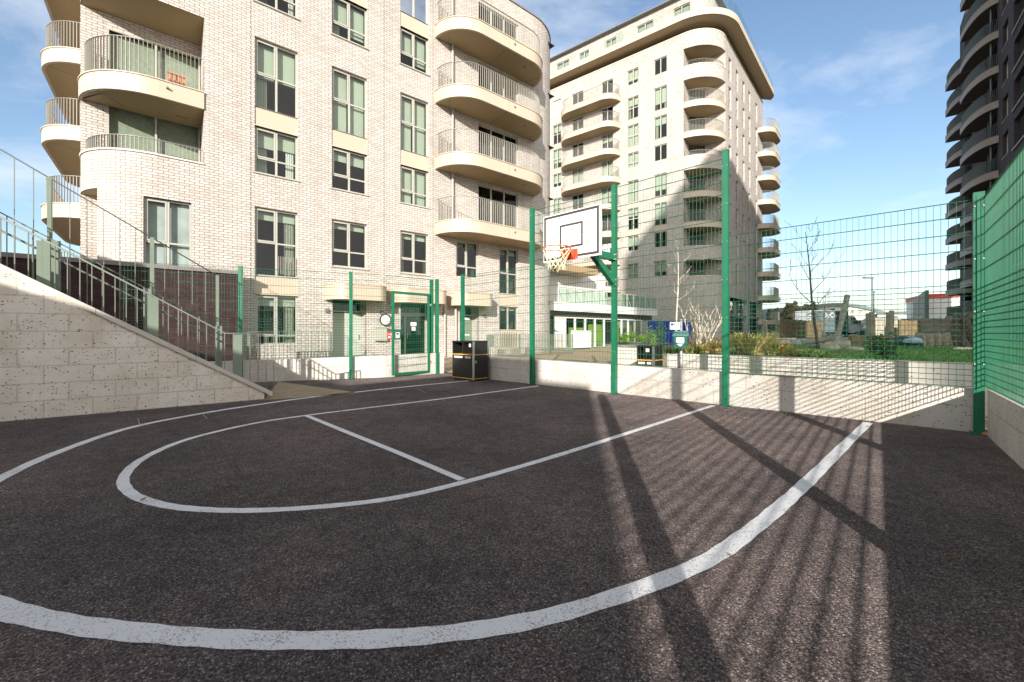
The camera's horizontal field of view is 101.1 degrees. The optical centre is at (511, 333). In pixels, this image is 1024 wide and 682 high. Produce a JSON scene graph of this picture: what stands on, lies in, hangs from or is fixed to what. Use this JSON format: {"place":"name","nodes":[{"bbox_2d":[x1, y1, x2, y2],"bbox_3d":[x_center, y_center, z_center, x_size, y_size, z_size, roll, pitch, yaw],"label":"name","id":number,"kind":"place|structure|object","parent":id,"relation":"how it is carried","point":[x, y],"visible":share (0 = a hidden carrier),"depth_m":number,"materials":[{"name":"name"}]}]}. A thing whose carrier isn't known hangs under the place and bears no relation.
{"place":"outdoors","nodes":[
{"label":"outdoors","id":0,"kind":"place"},
{"bbox_2d":[0,0,964,311],"label":"sky","id":1,"kind":"structure","parent":0,"point":[858,105],"materials":[{"name":"blue"}]},
{"bbox_2d":[0,373,1023,681],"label":"court surface","id":2,"kind":"object","parent":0,"point":[814,583],"visible":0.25,"depth_m":2.35,"materials":[{"name":"asphalt"}]},
{"bbox_2d":[0,263,272,421],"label":"stair wall","id":3,"kind":"structure","parent":2,"relation":"on","point":[62,354],"depth_m":5.96,"materials":[{"name":"stone"}]},
{"bbox_2d":[0,216,273,394],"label":"stair railing","id":4,"kind":"object","parent":3,"relation":"on","point":[43,254],"visible":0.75,"depth_m":6.46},
{"bbox_2d":[121,261,440,378],"bbox_3d":[-5.103,-0.206,10.333,6.971,2.712,0.468,0,0,-27],"label":"fence","id":5,"kind":"object","parent":2,"relation":"on","point":[240,301],"visible":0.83,"depth_m":10.10,"materials":[{"name":"metal"}]},
{"bbox_2d":[387,280,433,375],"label":"gate","id":6,"kind":"structure","parent":5,"relation":"attached to","point":[393,335],"depth_m":11.60,"materials":[{"name":"green metal"}]},
{"bbox_2d":[264,382,356,399],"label":"stair foot paving","id":7,"kind":"structure","parent":2,"relation":"on","point":[283,390],"depth_m":8.32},
{"bbox_2d":[305,415,465,480],"bbox_3d":[-1.613,1.142,4.576,0.082,0.001,3.546,0,0,-44],"label":"free throw line","id":8,"kind":"object","parent":2,"relation":"on","point":[433,467],"visible":1,"depth_m":4.08,"materials":[{"name":"paint"}]},
{"bbox_2d":[116,386,713,512],"bbox_3d":[-0.527,1.146,5.607,6.908,0.001,3.768,0,0,-44],"label":"key line","id":9,"kind":"object","parent":2,"relation":"on","point":[125,487],"visible":1,"depth_m":3.16,"materials":[{"name":"paint"}]},
{"bbox_2d":[0,381,872,649],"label":"arc line","id":10,"kind":"object","parent":2,"relation":"on","point":[13,611],"visible":0.98,"depth_m":1.67,"materials":[{"name":"paint"}]},
{"bbox_2d":[452,340,487,381],"bbox_3d":[-1.048,0.665,10.489,0.820,0.970,0.486,0,0,44],"label":"litter bin","id":11,"kind":"object","parent":2,"relation":"on","point":[469,360],"visible":1,"depth_m":10.31,"materials":[{"name":"metal"}]},
{"bbox_2d":[42,380,1020,575],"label":"leaf litter","id":12,"kind":"object","parent":2,"relation":"on","point":[950,556],"visible":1,"depth_m":3.70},
{"bbox_2d":[460,149,984,434],"bbox_3d":[2.021,-0.876,8.003,9.341,4.052,0.148,0,0,44],"label":"fence","id":13,"kind":"object","parent":2,"relation":"on","point":[978,328],"visible":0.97,"depth_m":6.65,"materials":[{"name":"metal"}]},
{"bbox_2d":[542,203,616,285],"bbox_3d":[1.284,-1.492,7.279,1.803,1.185,1.082,0,0,-21],"label":"basketball hoop","id":14,"kind":"object","parent":13,"relation":"attached to","point":[573,234],"visible":1,"depth_m":7.09,"materials":[{"name":"white plastic"}]},
{"bbox_2d":[983,144,1023,405],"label":"fence","id":15,"kind":"object","parent":2,"relation":"on","point":[994,298],"visible":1,"depth_m":4.04,"materials":[{"name":"metal"}]},
{"bbox_2d":[988,390,1023,469],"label":"concrete wall","id":16,"kind":"structure","parent":2,"relation":"on","point":[1006,425],"depth_m":3.99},
{"bbox_2d":[550,264,656,348],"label":"entrance pavilion","id":17,"kind":"structure","parent":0,"point":[598,306],"depth_m":34.60,"materials":[{"name":"white glass"}]},
{"bbox_2d":[444,345,987,429],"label":"garden path","id":18,"kind":"structure","parent":0,"point":[590,356],"depth_m":20.45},
{"bbox_2d":[208,352,443,381],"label":"concrete wall","id":19,"kind":"structure","parent":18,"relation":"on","point":[328,368],"depth_m":10.55,"materials":[{"name":"concrete"}]},
{"bbox_2d":[488,334,572,354],"bbox_3d":[1.111,0.543,21.071,5.904,1.014,0.060,0,0,-42],"label":"garden railing","id":20,"kind":"object","parent":18,"relation":"on","point":[547,352],"visible":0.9,"depth_m":20.65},
{"bbox_2d":[570,330,590,347],"bbox_3d":[4.842,0.400,29.424,2.250,1.200,0.070,0,0,-41],"label":"slatted screen","id":21,"kind":"object","parent":18,"relation":"on","point":[586,339],"visible":0.81,"depth_m":29.38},
{"bbox_2d":[618,344,636,364],"bbox_3d":[3.076,0.705,10.667,0.680,0.830,0.760,0,0,44],"label":"white planter","id":22,"kind":"object","parent":18,"relation":"on","point":[625,359],"visible":0.39,"depth_m":10.40,"materials":[{"name":"concrete"}]},
{"bbox_2d":[636,345,662,366],"bbox_3d":[2.807,0.670,8.576,0.380,0.860,0.446,0,0,44],"label":"litter bin","id":23,"kind":"object","parent":18,"relation":"on","point":[656,360],"visible":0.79,"depth_m":8.46,"materials":[{"name":"metal"}]},
{"bbox_2d":[653,317,668,356],"bbox_3d":[5.657,0.210,16.050,0.607,1.684,0.528,0,0,11],"label":"conifer shrub","id":24,"kind":"object","parent":18,"relation":"on","point":[660,335],"visible":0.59,"depth_m":16.03,"materials":[{"name":"green plant"}]},
{"bbox_2d":[648,321,691,344],"bbox_3d":[12.994,-0.025,34.521,5.527,1.950,0.110,0,0,-33],"label":"blue hoarding","id":25,"kind":"object","parent":18,"relation":"on","point":[653,324],"visible":0.45,"depth_m":34.21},
{"bbox_2d":[666,241,694,330],"bbox_3d":[4.208,-0.955,10.583,0.733,2.773,0.695,0,0,0],"label":"bare tree","id":26,"kind":"object","parent":18,"relation":"on","point":[677,293],"visible":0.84,"depth_m":10.59,"materials":[{"name":"beige plant"}]},
{"bbox_2d":[673,319,688,366],"bbox_3d":[3.163,0.440,7.895,0.270,1.420,0.288,0,0,27],"label":"dog waste bin","id":27,"kind":"object","parent":18,"relation":"on","point":[681,339],"visible":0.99,"depth_m":7.80,"materials":[{"name":"white paint"}]},
{"bbox_2d":[486,355,972,431],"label":"concrete wall","id":28,"kind":"structure","parent":18,"relation":"on","point":[938,406],"depth_m":6.28,"materials":[{"name":"concrete"}]},
{"bbox_2d":[667,353,1020,419],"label":"planter wall","id":29,"kind":"structure","parent":18,"relation":"on","point":[714,361],"depth_m":6.41,"materials":[{"name":"concrete"}]},
{"bbox_2d":[703,340,732,352],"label":"ornamental grass","id":30,"kind":"object","parent":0,"point":[718,349],"depth_m":8.31,"materials":[{"name":"plant"}]},
{"bbox_2d":[684,349,840,357],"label":"planting soil","id":31,"kind":"structure","parent":0,"point":[732,353],"depth_m":7.55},
{"bbox_2d":[673,345,710,352],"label":"ornamental grass","id":32,"kind":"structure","parent":31,"relation":"on","point":[689,349],"depth_m":8.35,"materials":[{"name":"plant"}]},
{"bbox_2d":[678,298,731,345],"bbox_3d":[3.854,-0.147,8.608,0.885,1.176,0.814,0,0,-33],"label":"multi stemmed tree","id":33,"kind":"object","parent":31,"relation":"on","point":[699,336],"visible":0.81,"depth_m":8.55,"materials":[{"name":"beige plant"}]},
{"bbox_2d":[717,331,792,354],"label":"ornamental grass","id":34,"kind":"object","parent":31,"relation":"on","point":[743,348],"depth_m":7.60,"materials":[{"name":"plant"}]},
{"bbox_2d":[784,348,855,357],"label":"ornamental grass","id":35,"kind":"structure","parent":31,"relation":"on","point":[817,354],"depth_m":7.09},
{"bbox_2d":[757,342,811,355],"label":"ornamental grass","id":36,"kind":"object","parent":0,"point":[774,351],"depth_m":7.45,"materials":[{"name":"plant"}]},
{"bbox_2d":[693,341,1020,363],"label":"lawn","id":37,"kind":"structure","parent":0,"point":[928,355],"depth_m":8.58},
{"bbox_2d":[784,218,845,348],"bbox_3d":[6.886,-1.090,9.603,1.113,3.053,0.630,0,0,38],"label":"bare tree","id":38,"kind":"object","parent":37,"relation":"on","point":[815,327],"visible":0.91,"depth_m":9.59,"materials":[{"name":"brown plant"}]},
{"bbox_2d":[820,341,840,349],"bbox_3d":[8.327,0.351,10.995,0.510,0.309,0.383,0,0,0],"label":"boulder","id":39,"kind":"object","parent":37,"relation":"on","point":[831,345],"visible":0.58,"depth_m":10.91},
{"bbox_2d":[833,294,849,340],"bbox_3d":[9.168,-0.318,11.751,0.797,1.556,0.146,0,0,-27],"label":"timber pole","id":40,"kind":"object","parent":37,"relation":"on","point":[844,307],"visible":0.73,"depth_m":11.74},
{"bbox_2d":[833,339,851,349],"bbox_3d":[8.822,0.350,11.285,0.419,0.415,0.409,0,0,0],"label":"boulder","id":41,"kind":"object","parent":37,"relation":"on","point":[842,343],"visible":0.47,"depth_m":11.17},
{"bbox_2d":[869,312,875,348],"bbox_3d":[10.083,-0.061,11.801,0.146,1.088,0.141,0,0,0],"label":"timber post","id":42,"kind":"object","parent":37,"relation":"on","point":[873,321],"visible":0.57,"depth_m":11.75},
{"bbox_2d":[848,336,897,344],"bbox_3d":[16.512,0.286,17.375,5.544,0.390,0.250,0,0,-5],"label":"timber edging","id":43,"kind":"object","parent":37,"relation":"on","point":[857,338],"depth_m":17.03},
{"bbox_2d":[863,331,899,358],"bbox_3d":[6.184,0.198,7.076,0.483,0.538,0.804,0,0,42],"label":"garden shrub","id":44,"kind":"object","parent":37,"relation":"on","point":[891,348],"visible":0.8,"depth_m":6.99,"materials":[{"name":"green plant"}]},
{"bbox_2d":[888,311,893,342],"bbox_3d":[12.053,-0.120,13.397,0.152,1.208,0.146,0,0,0],"label":"timber post","id":45,"kind":"object","parent":37,"relation":"on","point":[891,323],"visible":0.59,"depth_m":13.35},
{"bbox_2d":[894,336,922,345],"bbox_3d":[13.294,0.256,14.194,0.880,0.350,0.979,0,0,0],"label":"car","id":46,"kind":"object","parent":37,"relation":"on","point":[917,341],"visible":0.8,"depth_m":13.86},
{"bbox_2d":[950,313,972,347],"bbox_3d":[12.396,-0.017,11.529,0.455,1.083,0.469,0,0,0],"label":"dead trunk","id":47,"kind":"object","parent":37,"relation":"on","point":[961,330],"visible":0.74,"depth_m":11.51,"materials":[{"name":"wood"}]},
{"bbox_2d":[763,335,1020,341],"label":"car park","id":48,"kind":"structure","parent":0,"point":[842,337],"depth_m":38.25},
{"bbox_2d":[550,0,780,342],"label":"apartment tower","id":49,"kind":"structure","parent":48,"relation":"on","point":[667,86],"depth_m":44.87,"materials":[{"name":"brick"}]},
{"bbox_2d":[553,99,560,114],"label":"window","id":50,"kind":"structure","parent":49,"relation":"in","point":[557,104],"depth_m":51.09,"materials":[{"name":"glass"}]},
{"bbox_2d":[553,148,560,168],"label":"window","id":51,"kind":"structure","parent":49,"relation":"in","point":[555,153],"depth_m":51.40,"materials":[{"name":"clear glass"}]},
{"bbox_2d":[572,168,582,183],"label":"window","id":52,"kind":"structure","parent":49,"relation":"in","point":[577,177],"depth_m":49.58,"materials":[{"name":"white glass"}]},
{"bbox_2d":[602,159,612,175],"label":"window","id":53,"kind":"structure","parent":49,"relation":"in","point":[610,161],"depth_m":47.05,"materials":[{"name":"white glass"}]},
{"bbox_2d":[628,67,638,85],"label":"window","id":54,"kind":"structure","parent":49,"relation":"in","point":[634,75],"depth_m":45.22,"materials":[{"name":"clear glass"}]},
{"bbox_2d":[628,95,638,119],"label":"window","id":55,"kind":"structure","parent":49,"relation":"in","point":[634,101],"depth_m":45.16,"materials":[{"name":"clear glass"}]},
{"bbox_2d":[628,123,638,146],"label":"window","id":56,"kind":"structure","parent":49,"relation":"in","point":[633,132],"depth_m":45.22,"materials":[{"name":"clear glass"}]},
{"bbox_2d":[628,151,638,167],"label":"window","id":57,"kind":"structure","parent":49,"relation":"in","point":[633,159],"depth_m":45.22,"materials":[{"name":"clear glass"}]},
{"bbox_2d":[628,179,638,202],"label":"window","id":58,"kind":"structure","parent":49,"relation":"in","point":[630,186],"depth_m":45.36,"materials":[{"name":"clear glass"}]},
{"bbox_2d":[628,207,638,229],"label":"window","id":59,"kind":"structure","parent":49,"relation":"in","point":[630,211],"depth_m":45.16,"materials":[{"name":"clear glass"}]},
{"bbox_2d":[628,235,638,250],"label":"window","id":60,"kind":"structure","parent":49,"relation":"in","point":[631,238],"depth_m":45.23,"materials":[{"name":"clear glass"}]},
{"bbox_2d":[628,263,638,278],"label":"window","id":61,"kind":"structure","parent":49,"relation":"in","point":[631,270],"depth_m":45.36,"materials":[{"name":"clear glass"}]},
{"bbox_2d":[637,20,652,33],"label":"window","id":62,"kind":"structure","parent":49,"relation":"in","point":[646,26],"depth_m":45.42,"materials":[{"name":"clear glass"}]},
{"bbox_2d":[654,85,666,110],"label":"window","id":63,"kind":"structure","parent":49,"relation":"in","point":[657,94],"depth_m":43.35,"materials":[{"name":"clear glass"}]},
{"bbox_2d":[654,114,666,139],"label":"window","id":64,"kind":"structure","parent":49,"relation":"in","point":[657,122],"depth_m":43.60,"materials":[{"name":"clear glass"}]},
{"bbox_2d":[654,173,666,196],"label":"window","id":65,"kind":"structure","parent":49,"relation":"in","point":[657,180],"depth_m":43.54,"materials":[{"name":"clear glass"}]},
{"bbox_2d":[654,202,666,225],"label":"window","id":66,"kind":"structure","parent":49,"relation":"in","point":[657,212],"depth_m":43.54,"materials":[{"name":"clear glass"}]},
{"bbox_2d":[654,260,666,275],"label":"window","id":67,"kind":"structure","parent":49,"relation":"in","point":[657,268],"depth_m":43.54,"materials":[{"name":"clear glass"}]},
{"bbox_2d":[674,2,689,16],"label":"window","id":68,"kind":"structure","parent":49,"relation":"in","point":[682,9],"depth_m":42.96,"materials":[{"name":"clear glass"}]},
{"bbox_2d":[748,263,750,331],"bbox_3d":[19.101,-2.602,34.000,0.179,6.066,0.240,0,0,0],"label":"street lamp","id":69,"kind":"object","parent":48,"relation":"on","point":[748,299],"visible":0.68,"depth_m":33.95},
{"bbox_2d":[779,319,821,337],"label":"timber fence","id":70,"kind":"object","parent":48,"relation":"on","point":[793,326],"visible":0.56,"depth_m":46.18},
{"bbox_2d":[765,301,841,334],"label":"hedge","id":71,"kind":"object","parent":48,"relation":"on","point":[788,307],"visible":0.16,"depth_m":56.84,"materials":[{"name":"plant"}]},
{"bbox_2d":[795,310,861,336],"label":"box van","id":72,"kind":"object","parent":48,"relation":"on","point":[833,317],"visible":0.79,"depth_m":52.87,"materials":[{"name":"white paint"}]},
{"bbox_2d":[898,320,919,334],"bbox_3d":[37.746,-0.369,40.070,1.969,1.800,0.180,0,0,0],"label":"timber fence","id":73,"kind":"object","parent":48,"relation":"on","point":[915,326],"visible":0.57,"depth_m":39.98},
{"bbox_2d":[875,318,972,334],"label":"timber fence","id":74,"kind":"object","parent":48,"relation":"on","point":[924,328],"visible":0.34,"depth_m":41.98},
{"label":"ground","id":75,"kind":"structure","parent":0,"visible":0},
{"bbox_2d":[1,252,243,360],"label":"dark brick wall","id":76,"kind":"structure","parent":75,"relation":"on","point":[109,291],"depth_m":12.72,"materials":[{"name":"brick"}]},
{"bbox_2d":[40,0,554,359],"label":"apartment building","id":77,"kind":"structure","parent":75,"relation":"on","point":[380,139],"depth_m":16.75,"materials":[{"name":"beige brick"}]},
{"bbox_2d":[107,106,199,161],"bbox_3d":[-12.299,-6.710,14.567,2.445,2.280,0.289,0,0,-39],"label":"balcony door","id":78,"kind":"structure","parent":77,"relation":"in","point":[119,121],"depth_m":14.49,"materials":[{"name":"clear glass"}]},
{"bbox_2d":[107,27,199,89],"bbox_3d":[-12.272,-8.960,14.534,2.445,1.980,0.204,0,0,-39],"label":"balcony door","id":79,"kind":"structure","parent":77,"relation":"in","point":[193,67],"depth_m":14.51,"materials":[{"name":"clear glass"}]},
{"bbox_2d":[144,197,190,266],"bbox_3d":[-10.983,-3.050,13.472,1.178,2.360,0.216,0,0,-38],"label":"window","id":80,"kind":"structure","parent":77,"relation":"in","point":[169,224],"depth_m":13.46,"materials":[{"name":"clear glass"}]},
{"bbox_2d":[167,71,185,85],"bbox_3d":[-11.163,-8.330,14.036,0.500,0.840,0.520,0,0,-39],"label":"terracotta chair","id":81,"kind":"object","parent":77,"relation":"on","point":[176,78],"visible":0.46,"depth_m":14.14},
{"bbox_2d":[255,207,296,277],"bbox_3d":[-8.645,-3.255,15.418,1.380,2.430,0.301,0,0,-39],"label":"window","id":82,"kind":"structure","parent":77,"relation":"in","point":[289,221],"depth_m":15.61,"materials":[{"name":"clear glass"}]},
{"bbox_2d":[255,38,296,117],"bbox_3d":[-8.645,-9.220,15.418,1.380,2.460,0.301,0,0,-39],"label":"window","id":83,"kind":"structure","parent":77,"relation":"in","point":[271,65],"depth_m":15.31,"materials":[{"name":"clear glass"}]},
{"bbox_2d":[255,294,296,344],"bbox_3d":[-8.645,-0.490,15.418,1.380,1.780,0.301,0,0,-39],"label":"window","id":84,"kind":"structure","parent":77,"relation":"in","point":[260,300],"depth_m":15.60,"materials":[{"name":"clear glass"}]},
{"bbox_2d":[253,126,299,181],"bbox_3d":[-8.602,-6.478,15.367,1.500,1.685,0.435,0,0,-39],"label":"window","id":85,"kind":"structure","parent":77,"relation":"in","point":[264,141],"depth_m":15.34,"materials":[{"name":"clear glass"}]},
{"bbox_2d":[253,0,299,20],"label":"window","id":86,"kind":"structure","parent":77,"relation":"in","point":[264,2],"depth_m":15.55,"materials":[{"name":"clear glass"}]},
{"bbox_2d":[333,313,361,356],"bbox_3d":[-6.840,0.120,17.310,1.330,1.900,0.110,0,0,-39],"label":"front door","id":87,"kind":"structure","parent":77,"relation":"in","point":[343,341],"depth_m":17.33,"materials":[{"name":"metal"}]},
{"bbox_2d":[332,67,365,137],"bbox_3d":[-6.610,-9.220,17.029,1.390,2.460,0.216,0,0,-39],"label":"window","id":88,"kind":"structure","parent":77,"relation":"in","point":[354,101],"depth_m":17.02,"materials":[{"name":"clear glass"}]},
{"bbox_2d":[330,220,368,269],"bbox_3d":[-6.567,-3.533,16.977,1.510,1.875,0.350,0,0,-39],"label":"window","id":89,"kind":"structure","parent":77,"relation":"in","point":[336,224],"depth_m":16.95,"materials":[{"name":"clear glass"}]},
{"bbox_2d":[330,147,368,196],"bbox_3d":[-6.567,-6.478,16.977,1.510,1.685,0.350,0,0,-39],"label":"window","id":90,"kind":"structure","parent":77,"relation":"in","point":[354,161],"depth_m":16.96,"materials":[{"name":"clear glass"}]},
{"bbox_2d":[330,0,368,49],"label":"window","id":91,"kind":"structure","parent":77,"relation":"in","point":[354,26],"depth_m":17.02,"materials":[{"name":"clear glass"}]},
{"bbox_2d":[373,327,387,340],"bbox_3d":[-5.472,0.015,17.558,0.540,0.570,0.240,0,0,-39],"label":"post box","id":92,"kind":"object","parent":77,"relation":"attached to","point":[377,337],"visible":0.93,"depth_m":17.47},
{"bbox_2d":[380,314,390,325],"bbox_3d":[-5.336,-0.570,17.739,0.520,0.519,0.130,0,0,-39],"label":"convex mirror","id":93,"kind":"object","parent":77,"relation":"attached to","point":[387,317],"visible":0.88,"depth_m":17.69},
{"bbox_2d":[400,93,426,155],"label":"window","id":94,"kind":"structure","parent":77,"relation":"in","point":[417,124],"depth_m":18.82,"materials":[{"name":"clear glass"}]},
{"bbox_2d":[400,0,426,23],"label":"window","id":95,"kind":"structure","parent":77,"relation":"in","point":[417,9],"depth_m":18.86,"materials":[{"name":"glass"}]},
{"bbox_2d":[401,314,425,353],"bbox_3d":[-4.600,0.100,19.176,1.199,1.900,0.997,0,0,0],"label":"glazed door","id":96,"kind":"structure","parent":77,"relation":"in","point":[404,335],"depth_m":19.23,"materials":[{"name":"green glass"}]},
{"bbox_2d":[399,231,429,275],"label":"window","id":97,"kind":"structure","parent":77,"relation":"in","point":[403,235],"depth_m":18.73,"materials":[{"name":"clear glass"}]},
{"bbox_2d":[399,165,429,208],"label":"window","id":98,"kind":"structure","parent":77,"relation":"in","point":[417,192],"depth_m":18.82,"materials":[{"name":"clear glass"}]},
{"bbox_2d":[399,27,429,76],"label":"window","id":99,"kind":"structure","parent":77,"relation":"in","point":[417,56],"depth_m":18.82,"materials":[{"name":"clear glass"}]},
{"bbox_2d":[456,240,476,277],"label":"window","id":100,"kind":"structure","parent":77,"relation":"in","point":[459,244],"depth_m":20.51,"materials":[{"name":"clear glass"}]},
{"bbox_2d":[460,317,472,339],"bbox_3d":[-2.417,0.120,20.930,1.100,1.900,0.110,0,0,-39],"label":"front door","id":101,"kind":"structure","parent":77,"relation":"in","point":[467,319],"depth_m":21.08,"materials":[{"name":"white paint"}]},
{"bbox_2d":[479,185,516,224],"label":"window","id":102,"kind":"structure","parent":77,"relation":"in","point":[491,189],"depth_m":21.53,"materials":[{"name":"clear glass"}]},
{"bbox_2d":[479,125,516,160],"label":"window","id":103,"kind":"structure","parent":77,"relation":"in","point":[491,130],"depth_m":21.53,"materials":[{"name":"clear glass"}]},
{"bbox_2d":[499,247,516,294],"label":"window","id":104,"kind":"structure","parent":77,"relation":"in","point":[501,250],"depth_m":22.16,"materials":[{"name":"clear glass"}]},
{"bbox_2d":[499,306,516,330],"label":"window","id":105,"kind":"structure","parent":77,"relation":"in","point":[502,308],"depth_m":22.25,"materials":[{"name":"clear glass"}]},
{"bbox_2d":[763,303,883,334],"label":"arched shed","id":106,"kind":"structure","parent":75,"relation":"on","point":[849,312],"depth_m":95.00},
{"bbox_2d":[876,311,905,318],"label":"white store","id":107,"kind":"structure","parent":75,"relation":"on","point":[880,314],"depth_m":86.16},
{"bbox_2d":[913,290,928,318],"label":"grey clad tower","id":108,"kind":"structure","parent":75,"relation":"on","point":[921,313],"depth_m":67.66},
{"bbox_2d":[905,294,958,318],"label":"white store","id":109,"kind":"structure","parent":75,"relation":"on","point":[941,307],"depth_m":69.18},
{"bbox_2d":[945,0,1023,338],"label":"dark tower","id":110,"kind":"structure","parent":75,"relation":"on","point":[985,100],"depth_m":40.30,"materials":[{"name":"brick"}]},
{"bbox_3d":[-7.470,-0.510,6.123,5.115,3.319,4.580,0,0,0],"label":"stone stair","id":111,"kind":"object","parent":75,"relation":"on","visible":0},
{"bbox_2d":[0,149,218,359],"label":"stair guard","id":112,"kind":"object","parent":111,"relation":"on","point":[50,180],"visible":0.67,"depth_m":7.29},
{"bbox_2d":[0,212,221,367],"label":"stair railing","id":113,"kind":"object","parent":111,"relation":"on","point":[150,291],"visible":0.62,"depth_m":6.76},
{"bbox_3d":[9.117,0.377,12.397,0.313,0.286,0.287,0,0,0],"label":"boulder","id":114,"kind":"object","parent":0,"visible":0},
{"bbox_2d":[802,336,833,345],"bbox_3d":[9.003,0.207,12.398,0.844,0.312,0.198,0,0,29],"label":"fallen log","id":115,"kind":"object","parent":114,"relation":"on","point":[826,339],"visible":0.59,"depth_m":12.32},
{"bbox_3d":[-7.531,1.035,14.153,2.216,0.270,1.865,0,0,0],"label":"brick plinth","id":116,"kind":"object","parent":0,"visible":0},
{"bbox_2d":[247,331,331,359],"bbox_3d":[-7.359,0.418,14.100,2.560,0.964,0.060,0,0,-39],"label":"garden railing","id":117,"kind":"object","parent":116,"relation":"on","point":[290,345],"visible":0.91,"depth_m":14.07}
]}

